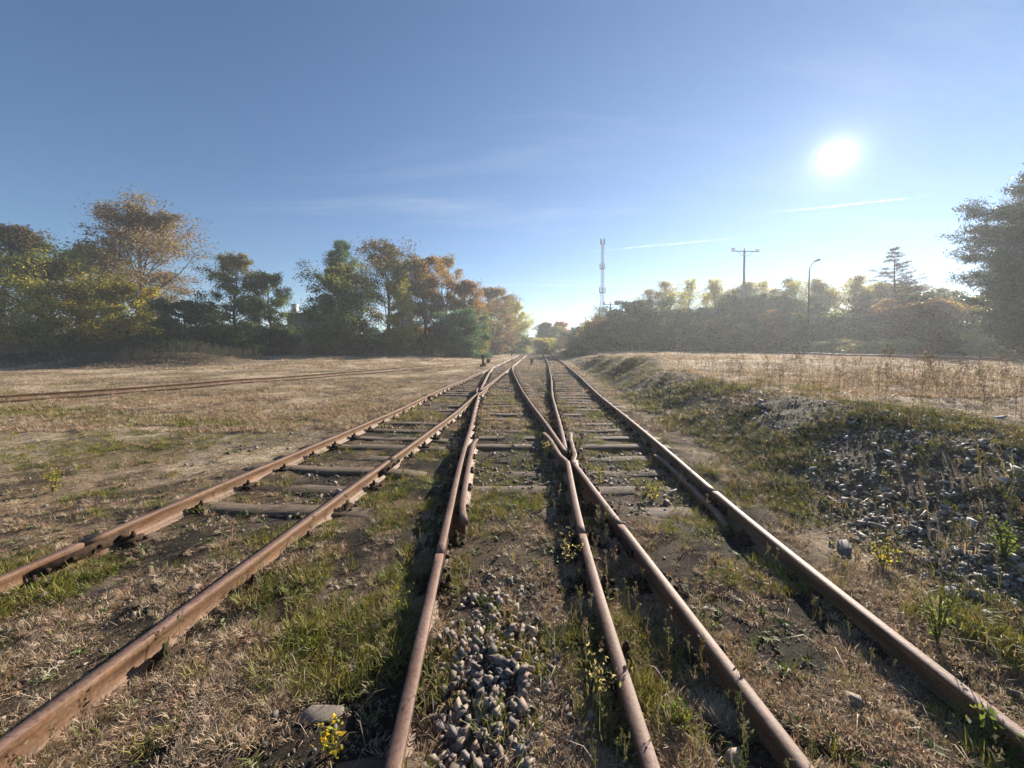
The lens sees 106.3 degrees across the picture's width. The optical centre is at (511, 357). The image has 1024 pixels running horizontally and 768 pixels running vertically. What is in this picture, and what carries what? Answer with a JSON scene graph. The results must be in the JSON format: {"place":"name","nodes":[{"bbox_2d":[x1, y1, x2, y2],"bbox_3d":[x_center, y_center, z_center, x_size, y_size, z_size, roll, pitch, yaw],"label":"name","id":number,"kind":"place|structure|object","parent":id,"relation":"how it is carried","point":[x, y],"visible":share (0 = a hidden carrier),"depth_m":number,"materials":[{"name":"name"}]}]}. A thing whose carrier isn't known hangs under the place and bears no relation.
{"place":"outdoors","nodes":[
{"label":"outdoors","id":0,"kind":"place"},
{"bbox_2d":[0,349,1023,767],"bbox_3d":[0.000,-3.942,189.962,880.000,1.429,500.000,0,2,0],"label":"ground","id":1,"kind":"structure","parent":0,"point":[670,549],"depth_m":3.60,"materials":[{"name":"brown soil"}]},
{"bbox_2d":[0,543,84,594],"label":"rail","id":2,"kind":"object","parent":1,"relation":"on","point":[17,576],"visible":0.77,"depth_m":2.61,"materials":[{"name":"metal"}]},
{"bbox_2d":[0,221,102,334],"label":"broadleaf tree","id":3,"kind":"object","parent":1,"relation":"on","point":[15,237],"visible":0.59,"depth_m":50.06,"materials":[{"name":"green plant"}]},
{"bbox_2d":[0,242,133,352],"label":"broadleaf tree","id":4,"kind":"object","parent":1,"relation":"on","point":[32,266],"visible":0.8,"depth_m":43.71,"materials":[{"name":"green plant"}]},
{"bbox_2d":[21,238,138,337],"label":"broadleaf tree","id":5,"kind":"object","parent":1,"relation":"on","point":[66,256],"visible":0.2,"depth_m":53.80,"materials":[{"name":"green plant"}]},
{"bbox_2d":[76,577,135,601],"bbox_3d":[-2.583,1.648,2.624,2.500,0.144,0.262,0,2,4],"label":"sleeper","id":6,"kind":"object","parent":1,"relation":"on","point":[98,590],"visible":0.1,"depth_m":2.64,"materials":[{"name":"brown wood"}]},
{"bbox_2d":[29,355,518,578],"bbox_3d":[-0.800,0.517,40.315,0.468,0.169,75.562,0,2,4],"label":"rail","id":7,"kind":"object","parent":6,"relation":"on","point":[132,533],"visible":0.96,"depth_m":3.89,"materials":[{"name":"metal"}]},
{"bbox_2d":[69,275,185,351],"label":"broadleaf tree","id":8,"kind":"object","parent":1,"relation":"on","point":[119,297],"visible":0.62,"depth_m":48.42,"materials":[{"name":"green plant"}]},
{"bbox_2d":[56,183,221,322],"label":"broadleaf tree","id":9,"kind":"object","parent":1,"relation":"on","point":[137,220],"visible":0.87,"depth_m":51.88,"materials":[{"name":"orange plant"}]},
{"bbox_2d":[111,294,241,354],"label":"broadleaf tree","id":10,"kind":"object","parent":1,"relation":"on","point":[167,321],"visible":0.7,"depth_m":48.68,"materials":[{"name":"green plant"}]},
{"bbox_2d":[0,460,389,767],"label":"rail","id":11,"kind":"object","parent":1,"relation":"on","point":[128,663],"visible":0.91,"depth_m":1.98,"materials":[{"name":"metal"}]},
{"bbox_2d":[177,251,273,352],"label":"broadleaf tree","id":12,"kind":"object","parent":1,"relation":"on","point":[231,263],"visible":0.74,"depth_m":52.92,"materials":[{"name":"green plant"}]},
{"bbox_2d":[0,336,452,364],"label":"undergrowth","id":13,"kind":"object","parent":1,"relation":"on","point":[204,349],"visible":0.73,"depth_m":33.38,"materials":[{"name":"green plant"}]},
{"bbox_2d":[0,357,508,398],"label":"rail","id":14,"kind":"object","parent":1,"relation":"on","point":[68,393],"visible":0.78,"depth_m":16.57,"materials":[{"name":"brown metal"}]},
{"bbox_2d":[0,357,517,403],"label":"rail","id":15,"kind":"object","parent":1,"relation":"on","point":[81,396],"visible":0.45,"depth_m":15.25,"materials":[{"name":"brown metal"}]},
{"bbox_2d":[153,501,369,517],"bbox_3d":[-2.481,1.579,3.862,2.500,0.144,0.242,0,1,4],"label":"sleeper","id":16,"kind":"object","parent":1,"relation":"on","point":[267,509],"visible":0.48,"depth_m":3.82,"materials":[{"name":"brown wood"}]},
{"bbox_2d":[224,272,302,340],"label":"broadleaf tree","id":17,"kind":"object","parent":1,"relation":"on","point":[279,299],"visible":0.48,"depth_m":56.95,"materials":[{"name":"green plant"}]},
{"bbox_2d":[244,327,306,355],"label":"shrub","id":18,"kind":"object","parent":1,"relation":"on","point":[279,339],"visible":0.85,"depth_m":48.15,"materials":[{"name":"green plant"}]},
{"bbox_2d":[253,483,346,495],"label":"sleeper","id":19,"kind":"object","parent":1,"relation":"on","point":[324,488],"visible":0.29,"depth_m":4.45,"materials":[{"name":"brown wood"}]},
{"bbox_2d":[294,705,344,724],"bbox_3d":[-0.837,1.574,1.687,0.195,0.055,0.083,0,2,-12],"label":"rock","id":20,"kind":"object","parent":1,"relation":"on","point":[326,711],"visible":0.86,"depth_m":1.68,"materials":[{"name":"stone"}]},
{"bbox_2d":[286,304,361,353],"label":"grey building","id":21,"kind":"structure","parent":1,"relation":"on","point":[293,306],"depth_m":67.88,"materials":[{"name":"concrete"}]},
{"bbox_2d":[265,258,390,354],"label":"broadleaf tree","id":22,"kind":"object","parent":1,"relation":"on","point":[340,281],"visible":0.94,"depth_m":48.26,"materials":[{"name":"green plant"}]},
{"bbox_2d":[311,707,348,763],"bbox_3d":[-0.720,1.511,1.522,0.140,0.191,0.137,-1,2,-24],"label":"flowering weed","id":23,"kind":"object","parent":1,"relation":"on","point":[331,746],"visible":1,"depth_m":1.52,"materials":[{"name":"yellow plant"}]},
{"bbox_2d":[243,464,426,477],"bbox_3d":[-2.371,1.546,5.102,2.500,0.144,0.242,0,1,6],"label":"sleeper","id":24,"kind":"object","parent":1,"relation":"on","point":[323,469],"visible":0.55,"depth_m":5.04,"materials":[{"name":"brown wood"}]},
{"bbox_2d":[317,239,368,326],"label":"broadleaf tree","id":25,"kind":"object","parent":1,"relation":"on","point":[335,258],"visible":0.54,"depth_m":61.60,"materials":[{"name":"green plant"}]},
{"bbox_2d":[299,444,448,451],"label":"sleeper","id":26,"kind":"object","parent":1,"relation":"on","point":[372,447],"visible":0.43,"depth_m":6.28,"materials":[{"name":"brown wood"}]},
{"bbox_2d":[339,235,427,338],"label":"broadleaf tree","id":27,"kind":"object","parent":1,"relation":"on","point":[385,261],"visible":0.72,"depth_m":57.22,"materials":[{"name":"green plant"}]},
{"bbox_2d":[322,436,456,442],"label":"sleeper","id":28,"kind":"object","parent":1,"relation":"on","point":[401,439],"visible":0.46,"depth_m":6.90,"materials":[{"name":"brown wood"}]},
{"bbox_2d":[378,266,421,353],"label":"birch tree","id":29,"kind":"object","parent":1,"relation":"on","point":[400,330],"visible":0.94,"depth_m":53.57,"materials":[{"name":"green plant"}]},
{"bbox_2d":[370,418,467,420],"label":"sleeper","id":30,"kind":"object","parent":1,"relation":"on","point":[463,419],"visible":0.19,"depth_m":8.73,"materials":[{"name":"brown wood"}]},
{"bbox_2d":[379,388,480,476],"bbox_3d":[-1.342,1.324,9.507,0.510,0.166,9.477,0,2,2],"label":"rail","id":31,"kind":"object","parent":30,"relation":"on","point":[422,441],"visible":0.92,"depth_m":6.60,"materials":[{"name":"metal"}]},
{"bbox_2d":[385,553,460,767],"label":"rail","id":32,"kind":"object","parent":1,"relation":"on","point":[405,737],"visible":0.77,"depth_m":1.80,"materials":[{"name":"metal"}]},
{"bbox_2d":[390,253,463,352],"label":"oak tree","id":33,"kind":"object","parent":1,"relation":"on","point":[429,295],"visible":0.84,"depth_m":58.04,"materials":[{"name":"green plant"}]},
{"bbox_2d":[414,252,465,313],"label":"broadleaf tree","id":34,"kind":"object","parent":1,"relation":"on","point":[449,266],"visible":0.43,"depth_m":62.43,"materials":[{"name":"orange plant"}]},
{"bbox_2d":[423,388,488,596],"bbox_3d":[-0.834,1.355,8.359,0.517,0.166,11.778,0,2,-2],"label":"rail","id":35,"kind":"object","parent":1,"relation":"on","point":[442,543],"visible":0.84,"depth_m":3.86,"materials":[{"name":"metal"}]},
{"bbox_2d":[425,305,495,358],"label":"bush","id":36,"kind":"object","parent":1,"relation":"on","point":[452,323],"visible":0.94,"depth_m":54.01,"materials":[{"name":"green plant"}]},
{"bbox_2d":[436,277,494,351],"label":"oak tree","id":37,"kind":"object","parent":1,"relation":"on","point":[464,288],"visible":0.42,"depth_m":61.78,"materials":[{"name":"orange plant"}]},
{"bbox_2d":[457,439,478,535],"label":"check rail","id":38,"kind":"object","parent":1,"relation":"on","point":[465,492],"visible":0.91,"depth_m":4.15,"materials":[{"name":"brown metal"}]},
{"bbox_2d":[336,756,637,767],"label":"sleeper","id":39,"kind":"object","parent":1,"relation":"on","point":[373,762],"visible":0.3,"depth_m":1.49,"materials":[{"name":"brown wood"}]},
{"bbox_2d":[476,285,524,353],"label":"broadleaf tree","id":40,"kind":"object","parent":1,"relation":"on","point":[492,294],"visible":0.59,"depth_m":82.66,"materials":[{"name":"orange plant"}]},
{"bbox_2d":[421,547,597,767],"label":"loose ballast","id":41,"kind":"structure","parent":1,"relation":"on","point":[504,672],"depth_m":1.78,"materials":[{"name":"stone"}]},
{"bbox_2d":[489,294,529,353],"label":"broadleaf tree","id":42,"kind":"object","parent":1,"relation":"on","point":[514,347],"visible":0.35,"depth_m":95.12,"materials":[{"name":"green plant"}]},
{"bbox_2d":[0,397,1019,767],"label":"leaf rosettes","id":43,"kind":"object","parent":1,"relation":"on","point":[538,561],"visible":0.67,"depth_m":2.15,"materials":[{"name":"green plant"}]},
{"bbox_2d":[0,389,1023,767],"bbox_3d":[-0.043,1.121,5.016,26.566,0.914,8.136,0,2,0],"label":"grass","id":44,"kind":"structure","parent":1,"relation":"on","point":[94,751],"depth_m":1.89,"materials":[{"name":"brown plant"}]},
{"bbox_2d":[0,351,1023,432],"bbox_3d":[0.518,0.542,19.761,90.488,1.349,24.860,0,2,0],"label":"dry grass","id":45,"kind":"structure","parent":1,"relation":"on","point":[22,425],"depth_m":10.61,"materials":[{"name":"beige plant"}]},
{"bbox_2d":[0,378,1023,767],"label":"weeds","id":46,"kind":"object","parent":1,"relation":"on","point":[600,702],"visible":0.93,"depth_m":1.94,"materials":[{"name":"green plant"}]},
{"bbox_2d":[0,404,1023,767],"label":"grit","id":47,"kind":"object","parent":1,"relation":"on","point":[502,626],"visible":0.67,"depth_m":2.15,"materials":[{"name":"gravel"}]},
{"bbox_2d":[0,350,1023,369],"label":"dry grass","id":48,"kind":"structure","parent":1,"relation":"on","point":[382,364],"depth_m":33.09,"materials":[{"name":"beige plant"}]},
{"bbox_2d":[0,401,1023,767],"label":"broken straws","id":49,"kind":"object","parent":1,"relation":"on","point":[486,639],"visible":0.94,"depth_m":1.88,"materials":[{"name":"beige plant"}]},
{"bbox_2d":[0,356,1023,764],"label":"ballast","id":50,"kind":"structure","parent":1,"relation":"on","point":[974,592],"depth_m":3.59,"materials":[{"name":"stone"}]},
{"bbox_2d":[497,301,538,352],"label":"broadleaf tree","id":51,"kind":"object","parent":1,"relation":"on","point":[522,316],"visible":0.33,"depth_m":102.80,"materials":[{"name":"yellow plant"}]},
{"bbox_2d":[510,366,571,459],"bbox_3d":[0.273,1.101,18.021,0.494,0.167,25.034,0,2,-2],"label":"rail","id":52,"kind":"object","parent":1,"relation":"on","point":[545,426],"visible":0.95,"depth_m":8.50,"materials":[{"name":"metal"}]},
{"bbox_2d":[531,337,558,353],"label":"bush","id":53,"kind":"object","parent":1,"relation":"on","point":[545,345],"visible":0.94,"depth_m":93.38,"materials":[{"name":"green plant"}]},
{"bbox_2d":[532,322,563,350],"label":"broadleaf tree","id":54,"kind":"object","parent":1,"relation":"on","point":[546,329],"visible":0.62,"depth_m":118.27,"materials":[{"name":"green plant"}]},
{"bbox_2d":[450,436,660,441],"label":"sleeper","id":55,"kind":"object","parent":1,"relation":"on","point":[615,438],"visible":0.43,"depth_m":6.88,"materials":[{"name":"brown wood"}]},
{"bbox_2d":[446,444,672,450],"bbox_3d":[0.764,1.524,6.342,3.703,0.144,0.260,0,2,-1],"label":"sleeper","id":56,"kind":"object","parent":1,"relation":"on","point":[599,447],"visible":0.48,"depth_m":6.25,"materials":[{"name":"brown wood"}]},
{"bbox_2d":[445,486,688,496],"bbox_3d":[0.731,1.612,4.484,3.437,0.144,0.280,0,1,1],"label":"sleeper","id":57,"kind":"object","parent":1,"relation":"on","point":[621,490],"visible":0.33,"depth_m":4.47,"materials":[{"name":"brown wood"}]},
{"bbox_2d":[484,429,649,432],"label":"sleeper","id":58,"kind":"object","parent":1,"relation":"on","point":[597,431],"visible":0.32,"depth_m":7.56,"materials":[{"name":"brown wood"}]},
{"bbox_2d":[550,354,727,514],"bbox_3d":[5.783,0.242,50.834,0.513,0.168,94.628,0,2,4],"label":"rail","id":59,"kind":"object","parent":58,"relation":"on","point":[696,481],"visible":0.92,"depth_m":5.81,"materials":[{"name":"metal"}]},
{"bbox_2d":[427,507,712,518],"bbox_3d":[0.723,1.620,3.863,3.341,0.144,0.289,0,1,0],"label":"sleeper","id":60,"kind":"object","parent":1,"relation":"on","point":[659,512],"visible":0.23,"depth_m":3.86,"materials":[{"name":"brown wood"}]},
{"bbox_2d":[555,323,584,350],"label":"broadleaf tree","id":61,"kind":"object","parent":1,"relation":"on","point":[574,341],"visible":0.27,"depth_m":105.95,"materials":[{"name":"green plant"}]},
{"bbox_2d":[539,432,602,568],"bbox_3d":[0.650,1.448,4.768,0.495,0.163,3.981,0,2,0],"label":"rail","id":62,"kind":"object","parent":1,"relation":"on","point":[572,508],"visible":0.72,"depth_m":3.84,"materials":[{"name":"metal"}]},
{"bbox_2d":[492,470,671,477],"bbox_3d":[0.741,1.607,5.104,3.533,0.143,0.256,0,2,0],"label":"sleeper","id":63,"kind":"object","parent":1,"relation":"on","point":[659,473],"visible":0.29,"depth_m":5.08,"materials":[{"name":"brown wood"}]},
{"bbox_2d":[491,456,684,463],"bbox_3d":[0.753,1.577,5.724,3.621,0.143,0.289,0,2,0],"label":"sleeper","id":64,"kind":"object","parent":1,"relation":"on","point":[614,459],"visible":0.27,"depth_m":5.69,"materials":[{"name":"brown wood"}]},
{"bbox_2d":[572,320,607,350],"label":"shrub","id":65,"kind":"object","parent":1,"relation":"on","point":[581,335],"visible":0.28,"depth_m":73.35,"materials":[{"name":"green plant"}]},
{"bbox_2d":[565,432,632,557],"bbox_3d":[0.854,1.445,4.847,0.464,0.162,3.832,0,2,2],"label":"rail","id":66,"kind":"object","parent":1,"relation":"on","point":[592,496],"visible":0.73,"depth_m":3.91,"materials":[{"name":"metal"}]},
{"bbox_2d":[585,634,621,707],"bbox_3d":[0.405,1.446,1.744,0.148,0.290,0.164,0,2,4],"label":"weed","id":67,"kind":"object","parent":1,"relation":"on","point":[596,688],"visible":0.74,"depth_m":1.73,"materials":[{"name":"green plant"}]},
{"bbox_2d":[584,315,626,350],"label":"shrub","id":68,"kind":"object","parent":1,"relation":"on","point":[596,323],"visible":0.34,"depth_m":70.81,"materials":[{"name":"green plant"}]},
{"bbox_2d":[567,533,659,767],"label":"rail","id":69,"kind":"object","parent":1,"relation":"on","point":[639,738],"visible":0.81,"depth_m":1.93,"materials":[{"name":"metal"}]},
{"bbox_2d":[600,315,646,350],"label":"shrub","id":70,"kind":"object","parent":1,"relation":"on","point":[632,339],"visible":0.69,"depth_m":66.91,"materials":[{"name":"green plant"}]},
{"bbox_2d":[590,295,686,350],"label":"broadleaf tree","id":71,"kind":"object","parent":1,"relation":"on","point":[639,309],"visible":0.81,"depth_m":67.03,"materials":[{"name":"green plant"}]},
{"bbox_2d":[661,693,698,738],"bbox_3d":[0.717,1.524,1.614,0.124,0.172,0.151,0,2,-7],"label":"weed","id":72,"kind":"object","parent":1,"relation":"on","point":[684,713],"visible":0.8,"depth_m":1.62,"materials":[{"name":"green plant"}]},
{"bbox_2d":[668,277,709,312],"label":"birch tree","id":73,"kind":"object","parent":1,"relation":"on","point":[688,287],"visible":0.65,"depth_m":74.78,"materials":[{"name":"green plant"}]},
{"bbox_2d":[653,454,728,528],"bbox_3d":[2.028,1.534,4.541,0.168,0.160,2.229,0,2,5],"label":"check rail","id":74,"kind":"object","parent":1,"relation":"on","point":[716,514],"visible":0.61,"depth_m":4.21,"materials":[{"name":"brown metal"}]},
{"bbox_2d":[672,323,717,349],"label":"shrub","id":75,"kind":"object","parent":1,"relation":"on","point":[696,331],"visible":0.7,"depth_m":63.37,"materials":[{"name":"green plant"}]},
{"bbox_2d":[681,307,724,323],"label":"broadleaf tree","id":76,"kind":"object","parent":1,"relation":"on","point":[702,314],"visible":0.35,"depth_m":69.63,"materials":[{"name":"green plant"}]},
{"bbox_2d":[682,313,743,349],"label":"shrub","id":77,"kind":"object","parent":1,"relation":"on","point":[709,324],"visible":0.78,"depth_m":62.18,"materials":[{"name":"green plant"}]},
{"bbox_2d":[617,524,822,767],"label":"rail","id":78,"kind":"object","parent":1,"relation":"on","point":[777,741],"visible":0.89,"depth_m":1.95,"materials":[{"name":"metal"}]},
{"bbox_2d":[707,295,750,317],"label":"broadleaf tree","id":79,"kind":"object","parent":1,"relation":"on","point":[720,306],"visible":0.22,"depth_m":70.95,"materials":[{"name":"green plant"}]},
{"bbox_2d":[705,317,763,350],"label":"shrub","id":80,"kind":"object","parent":1,"relation":"on","point":[752,323],"visible":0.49,"depth_m":59.89,"materials":[{"name":"green plant"}]},
{"bbox_2d":[728,309,783,350],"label":"shrub","id":81,"kind":"object","parent":1,"relation":"on","point":[740,328],"visible":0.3,"depth_m":59.15,"materials":[{"name":"green plant"}]},
{"bbox_2d":[726,289,798,314],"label":"broadleaf tree","id":82,"kind":"object","parent":1,"relation":"on","point":[761,303],"visible":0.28,"depth_m":65.33,"materials":[{"name":"green plant"}]},
{"bbox_2d":[740,310,790,350],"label":"shrub","id":83,"kind":"object","parent":1,"relation":"on","point":[770,327],"visible":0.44,"depth_m":57.62,"materials":[{"name":"green plant"}]},
{"bbox_2d":[759,312,826,351],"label":"shrub","id":84,"kind":"object","parent":1,"relation":"on","point":[795,325],"visible":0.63,"depth_m":56.69,"materials":[{"name":"green plant"}]},
{"bbox_2d":[576,354,1023,625],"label":"bank grass","id":85,"kind":"structure","parent":1,"relation":"on","point":[932,410],"depth_m":4.66,"materials":[{"name":"green plant"}]},
{"bbox_2d":[772,296,829,314],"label":"broadleaf tree","id":86,"kind":"object","parent":1,"relation":"on","point":[803,310],"visible":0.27,"depth_m":62.71,"materials":[{"name":"green plant"}]},
{"bbox_2d":[597,343,1023,418],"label":"weeds","id":87,"kind":"object","parent":1,"relation":"on","point":[959,382],"visible":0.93,"depth_m":8.09,"materials":[{"name":"plant"}]},
{"bbox_2d":[800,311,883,342],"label":"shrub","id":88,"kind":"object","parent":1,"relation":"on","point":[833,322],"visible":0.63,"depth_m":52.50,"materials":[{"name":"green plant"}]},
{"bbox_2d":[675,350,1023,360],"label":"rail","id":89,"kind":"object","parent":1,"relation":"on","point":[990,359],"visible":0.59,"depth_m":35.49,"materials":[{"name":"metal"}]},
{"bbox_2d":[826,272,876,311],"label":"birch tree","id":90,"kind":"object","parent":1,"relation":"on","point":[856,282],"visible":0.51,"depth_m":65.45,"materials":[{"name":"green plant"}]},
{"bbox_2d":[778,335,937,354],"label":"hedge","id":91,"kind":"object","parent":1,"relation":"on","point":[839,346],"visible":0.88,"depth_m":43.29,"materials":[{"name":"green plant"}]},
{"bbox_2d":[699,491,1023,767],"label":"rail","id":92,"kind":"object","parent":1,"relation":"on","point":[938,679],"visible":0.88,"depth_m":2.05,"materials":[{"name":"metal"}]},
{"bbox_2d":[867,535,901,568],"bbox_3d":[2.722,1.432,2.780,0.210,0.264,0.394,1,2,19],"label":"weed","id":93,"kind":"object","parent":1,"relation":"on","point":[880,556],"visible":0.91,"depth_m":2.83,"materials":[{"name":"yellow plant"}]},
{"bbox_2d":[852,246,935,338],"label":"larch tree","id":94,"kind":"object","parent":1,"relation":"on","point":[903,284],"visible":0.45,"depth_m":51.15,"materials":[{"name":"green plant"}]},
{"bbox_2d":[865,295,980,353],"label":"shrub","id":95,"kind":"object","parent":1,"relation":"on","point":[897,314],"visible":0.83,"depth_m":46.21,"materials":[{"name":"green plant"}]},
{"bbox_2d":[889,289,964,306],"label":"broadleaf tree","id":96,"kind":"object","parent":1,"relation":"on","point":[923,298],"visible":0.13,"depth_m":51.97,"materials":[{"name":"green plant"}]},
{"bbox_2d":[915,579,963,641],"bbox_3d":[2.316,1.352,2.057,0.235,0.387,0.176,0,2,-17],"label":"weed","id":97,"kind":"object","parent":1,"relation":"on","point":[936,630],"visible":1,"depth_m":2.05,"materials":[{"name":"green plant"}]},
{"bbox_2d":[907,305,984,354],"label":"bush","id":98,"kind":"object","parent":1,"relation":"on","point":[926,332],"visible":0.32,"depth_m":45.23,"materials":[{"name":"green plant"}]},
{"bbox_2d":[930,306,1023,354],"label":"bush","id":99,"kind":"object","parent":1,"relation":"on","point":[976,346],"visible":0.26,"depth_m":41.78,"materials":[{"name":"green plant"}]},
{"bbox_2d":[935,163,1023,357],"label":"pine tree","id":100,"kind":"object","parent":1,"relation":"on","point":[1003,288],"visible":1,"depth_m":31.27,"materials":[{"name":"green plant"}]},
{"bbox_2d":[965,692,1023,756],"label":"weed","id":101,"kind":"object","parent":1,"relation":"on","point":[1000,740],"visible":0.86,"depth_m":1.53,"materials":[{"name":"green plant"}]},
{"bbox_2d":[977,502,1023,557],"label":"weed","id":102,"kind":"object","parent":1,"relation":"on","point":[1003,547],"visible":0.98,"depth_m":2.65,"materials":[{"name":"green plant"}]},
{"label":"sleeper","id":103,"kind":"object","parent":1,"relation":"on","visible":0},
{"bbox_2d":[542,353,569,458],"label":"rail","id":104,"kind":"object","parent":103,"relation":"on","point":[552,399],"visible":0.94,"depth_m":9.23,"materials":[{"name":"metal"}]},
{"bbox_2d":[0,384,1023,767],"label":"green grass","id":105,"kind":"structure","parent":0,"point":[1008,638],"depth_m":2.32,"materials":[{"name":"green plant"}]},
{"bbox_2d":[0,0,1023,337],"label":"sky","id":106,"kind":"structure","parent":0,"point":[510,138],"materials":[{"name":"blue"}]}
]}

